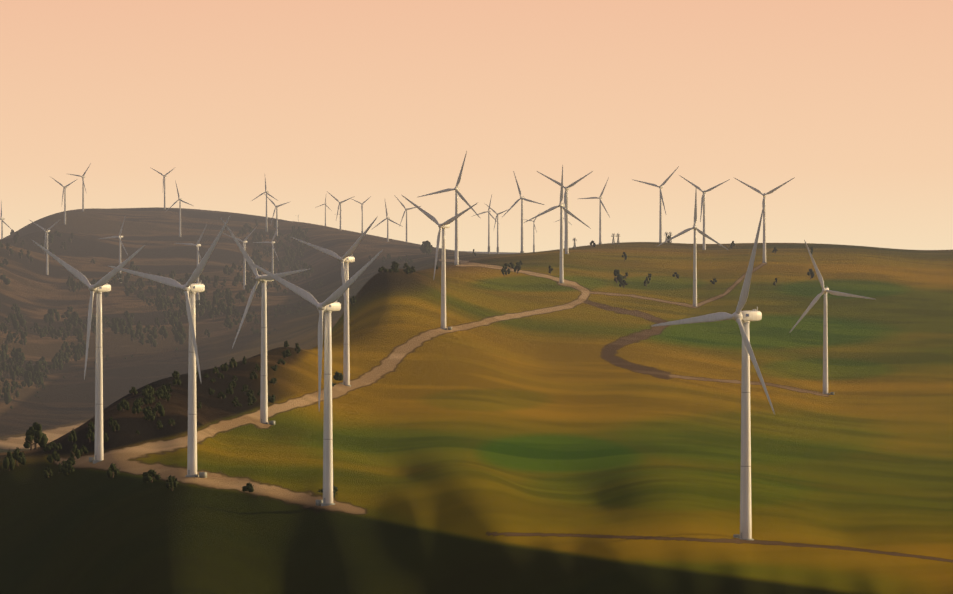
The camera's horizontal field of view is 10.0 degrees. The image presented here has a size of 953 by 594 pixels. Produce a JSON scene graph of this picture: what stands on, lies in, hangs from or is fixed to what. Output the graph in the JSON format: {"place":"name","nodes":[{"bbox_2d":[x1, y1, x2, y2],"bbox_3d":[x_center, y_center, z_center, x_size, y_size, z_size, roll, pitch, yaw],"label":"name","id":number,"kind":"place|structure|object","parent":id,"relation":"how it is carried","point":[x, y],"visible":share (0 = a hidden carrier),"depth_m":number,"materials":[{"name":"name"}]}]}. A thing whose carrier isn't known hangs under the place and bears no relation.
{"place":"outdoors","nodes":[
{"label":"outdoors","id":0,"kind":"place"},
{"bbox_2d":[0,207,952,593],"bbox_3d":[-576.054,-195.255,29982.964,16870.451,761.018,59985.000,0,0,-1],"label":"hilly terrain","id":1,"kind":"structure","parent":0,"point":[532,427],"depth_m":3162.49,"materials":[{"name":"green plant"}]},
{"bbox_2d":[0,204,11,238],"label":"wind turbine","id":2,"kind":"object","parent":1,"relation":"on","point":[2,221],"visible":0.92,"depth_m":11590.56,"materials":[{"name":"paint"}]},
{"bbox_2d":[30,220,57,274],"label":"wind turbine","id":3,"kind":"object","parent":1,"relation":"on","point":[46,236],"visible":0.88,"depth_m":9866.41,"materials":[{"name":"paint"}]},
{"bbox_2d":[51,177,75,224],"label":"wind turbine","id":4,"kind":"object","parent":1,"relation":"on","point":[64,190],"visible":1,"depth_m":11781.17,"materials":[{"name":"paint"}]},
{"bbox_2d":[69,163,90,211],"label":"wind turbine","id":5,"kind":"object","parent":1,"relation":"on","point":[83,177],"visible":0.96,"depth_m":12596.19,"materials":[{"name":"paint"}]},
{"bbox_2d":[32,240,144,463],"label":"wind turbine","id":6,"kind":"object","parent":1,"relation":"on","point":[100,286],"visible":0.96,"depth_m":2520.09,"materials":[{"name":"paint"}]},
{"bbox_2d":[100,218,127,282],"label":"wind turbine","id":7,"kind":"object","parent":1,"relation":"on","point":[120,237],"visible":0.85,"depth_m":9484.49,"materials":[{"name":"paint"}]},
{"bbox_2d":[150,167,172,209],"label":"wind turbine","id":8,"kind":"object","parent":1,"relation":"on","point":[165,175],"visible":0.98,"depth_m":13051.42,"materials":[{"name":"paint"}]},
{"bbox_2d":[108,215,230,477],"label":"wind turbine","id":9,"kind":"object","parent":1,"relation":"on","point":[190,288],"visible":0.94,"depth_m":2318.04,"materials":[{"name":"paint"}]},
{"bbox_2d":[169,181,192,236],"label":"wind turbine","id":10,"kind":"object","parent":1,"relation":"on","point":[179,200],"visible":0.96,"depth_m":11599.95,"materials":[{"name":"paint"}]},
{"bbox_2d":[176,226,205,304],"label":"wind turbine","id":11,"kind":"object","parent":1,"relation":"on","point":[197,245],"visible":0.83,"depth_m":8800.26,"materials":[{"name":"paint"}]},
{"bbox_2d":[0,253,437,497],"bbox_3d":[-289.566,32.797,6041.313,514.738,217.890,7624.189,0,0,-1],"label":"trees","id":12,"kind":"object","parent":1,"relation":"on","point":[67,467],"visible":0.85,"depth_m":2862.26,"materials":[{"name":"green plant"}]},
{"bbox_2d":[223,226,256,288],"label":"wind turbine","id":13,"kind":"object","parent":1,"relation":"on","point":[244,271],"visible":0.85,"depth_m":9249.23,"materials":[{"name":"paint"}]},
{"bbox_2d":[220,217,308,424],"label":"wind turbine","id":14,"kind":"object","parent":1,"relation":"on","point":[264,279],"visible":0.85,"depth_m":2993.09,"materials":[{"name":"paint"}]},
{"bbox_2d":[252,179,277,231],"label":"wind turbine","id":15,"kind":"object","parent":1,"relation":"on","point":[266,228],"visible":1,"depth_m":12185.55,"materials":[{"name":"paint"}]},
{"bbox_2d":[253,225,278,273],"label":"wind turbine","id":16,"kind":"object","parent":1,"relation":"on","point":[272,242],"visible":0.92,"depth_m":10593.89,"materials":[{"name":"paint"}]},
{"bbox_2d":[266,196,290,235],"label":"wind turbine","id":17,"kind":"object","parent":1,"relation":"on","point":[276,207],"visible":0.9,"depth_m":11792.81,"materials":[{"name":"paint"}]},
{"bbox_2d":[245,250,381,505],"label":"wind turbine","id":18,"kind":"object","parent":1,"relation":"on","point":[328,305],"visible":0.92,"depth_m":2205.75,"materials":[{"name":"paint"}]},
{"bbox_2d":[318,198,331,225],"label":"wind turbine","id":19,"kind":"object","parent":1,"relation":"on","point":[325,210],"visible":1,"depth_m":20910.53,"materials":[{"name":"paint"}]},
{"bbox_2d":[291,216,377,386],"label":"wind turbine","id":20,"kind":"object","parent":1,"relation":"on","point":[346,259],"visible":0.9,"depth_m":3451.34,"materials":[{"name":"paint"}]},
{"bbox_2d":[328,192,354,229],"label":"wind turbine","id":21,"kind":"object","parent":1,"relation":"on","point":[341,202],"visible":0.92,"depth_m":12189.72,"materials":[{"name":"paint"}]},
{"bbox_2d":[352,197,369,232],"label":"wind turbine","id":22,"kind":"object","parent":1,"relation":"on","point":[362,212],"visible":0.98,"depth_m":16261.79,"materials":[{"name":"paint"}]},
{"bbox_2d":[371,202,402,241],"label":"wind turbine","id":23,"kind":"object","parent":1,"relation":"on","point":[387,218],"visible":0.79,"depth_m":11253.20,"materials":[{"name":"paint"}]},
{"bbox_2d":[0,219,813,449],"bbox_3d":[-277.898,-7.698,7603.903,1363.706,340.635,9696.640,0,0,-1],"label":"trees","id":24,"kind":"object","parent":1,"relation":"on","point":[37,376],"visible":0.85,"depth_m":8461.09,"materials":[{"name":"green plant"}]},
{"bbox_2d":[394,195,420,241],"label":"wind turbine","id":25,"kind":"object","parent":1,"relation":"on","point":[406,209],"visible":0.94,"depth_m":12193.40,"materials":[{"name":"paint"}]},
{"bbox_2d":[402,195,476,329],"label":"wind turbine","id":26,"kind":"object","parent":1,"relation":"on","point":[444,225],"visible":0.98,"depth_m":4215.97,"materials":[{"name":"paint"}]},
{"bbox_2d":[419,151,479,264],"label":"wind turbine","id":27,"kind":"object","parent":1,"relation":"on","point":[456,189],"visible":0.9,"depth_m":5750.77,"materials":[{"name":"paint"}]},
{"bbox_2d":[473,195,498,253],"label":"wind turbine","id":28,"kind":"object","parent":1,"relation":"on","point":[488,211],"visible":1,"depth_m":12405.50,"materials":[{"name":"paint"}]},
{"bbox_2d":[487,205,508,253],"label":"wind turbine","id":29,"kind":"object","parent":1,"relation":"on","point":[497,214],"visible":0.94,"depth_m":13071.43,"materials":[{"name":"paint"}]},
{"bbox_2d":[503,171,543,252],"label":"wind turbine","id":30,"kind":"object","parent":1,"relation":"on","point":[522,199],"visible":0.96,"depth_m":8126.27,"materials":[{"name":"paint"}]},
{"bbox_2d":[523,217,536,251],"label":"wind turbine","id":31,"kind":"object","parent":1,"relation":"on","point":[533,234],"visible":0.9,"depth_m":18311.87,"materials":[{"name":"paint"}]},
{"bbox_2d":[524,165,590,282],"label":"wind turbine","id":32,"kind":"object","parent":1,"relation":"on","point":[562,208],"visible":0.92,"depth_m":5620.40,"materials":[{"name":"paint"}]},
{"bbox_2d":[537,171,592,253],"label":"wind turbine","id":33,"kind":"object","parent":1,"relation":"on","point":[567,188],"visible":0.9,"depth_m":6646.32,"materials":[{"name":"paint"}]},
{"bbox_2d":[579,178,609,243],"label":"wind turbine","id":34,"kind":"object","parent":1,"relation":"on","point":[600,198],"visible":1,"depth_m":9759.36,"materials":[{"name":"paint"}]},
{"bbox_2d":[634,166,678,242],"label":"wind turbine","id":35,"kind":"object","parent":1,"relation":"on","point":[660,211],"visible":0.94,"depth_m":7784.65,"materials":[{"name":"paint"}]},
{"bbox_2d":[658,190,727,306],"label":"wind turbine","id":36,"kind":"object","parent":1,"relation":"on","point":[694,227],"visible":0.98,"depth_m":5496.34,"materials":[{"name":"paint"}]},
{"bbox_2d":[679,175,729,249],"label":"wind turbine","id":37,"kind":"object","parent":1,"relation":"on","point":[703,206],"visible":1,"depth_m":7544.47,"materials":[{"name":"paint"}]},
{"bbox_2d":[652,209,774,539],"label":"wind turbine","id":38,"kind":"object","parent":1,"relation":"on","point":[742,319],"visible":0.98,"depth_m":1946.82,"materials":[{"name":"paint"}]},
{"bbox_2d":[733,177,794,262],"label":"wind turbine","id":39,"kind":"object","parent":1,"relation":"on","point":[764,218],"visible":0.98,"depth_m":6473.18,"materials":[{"name":"paint"}]},
{"bbox_2d":[790,240,873,394],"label":"wind turbine","id":40,"kind":"object","parent":1,"relation":"on","point":[826,290],"visible":0.94,"depth_m":4198.80,"materials":[{"name":"paint"}]},
{"bbox_2d":[0,0,952,252],"label":"sky","id":41,"kind":"structure","parent":0,"point":[379,100],"materials":[{"name":"orange"}]}
]}

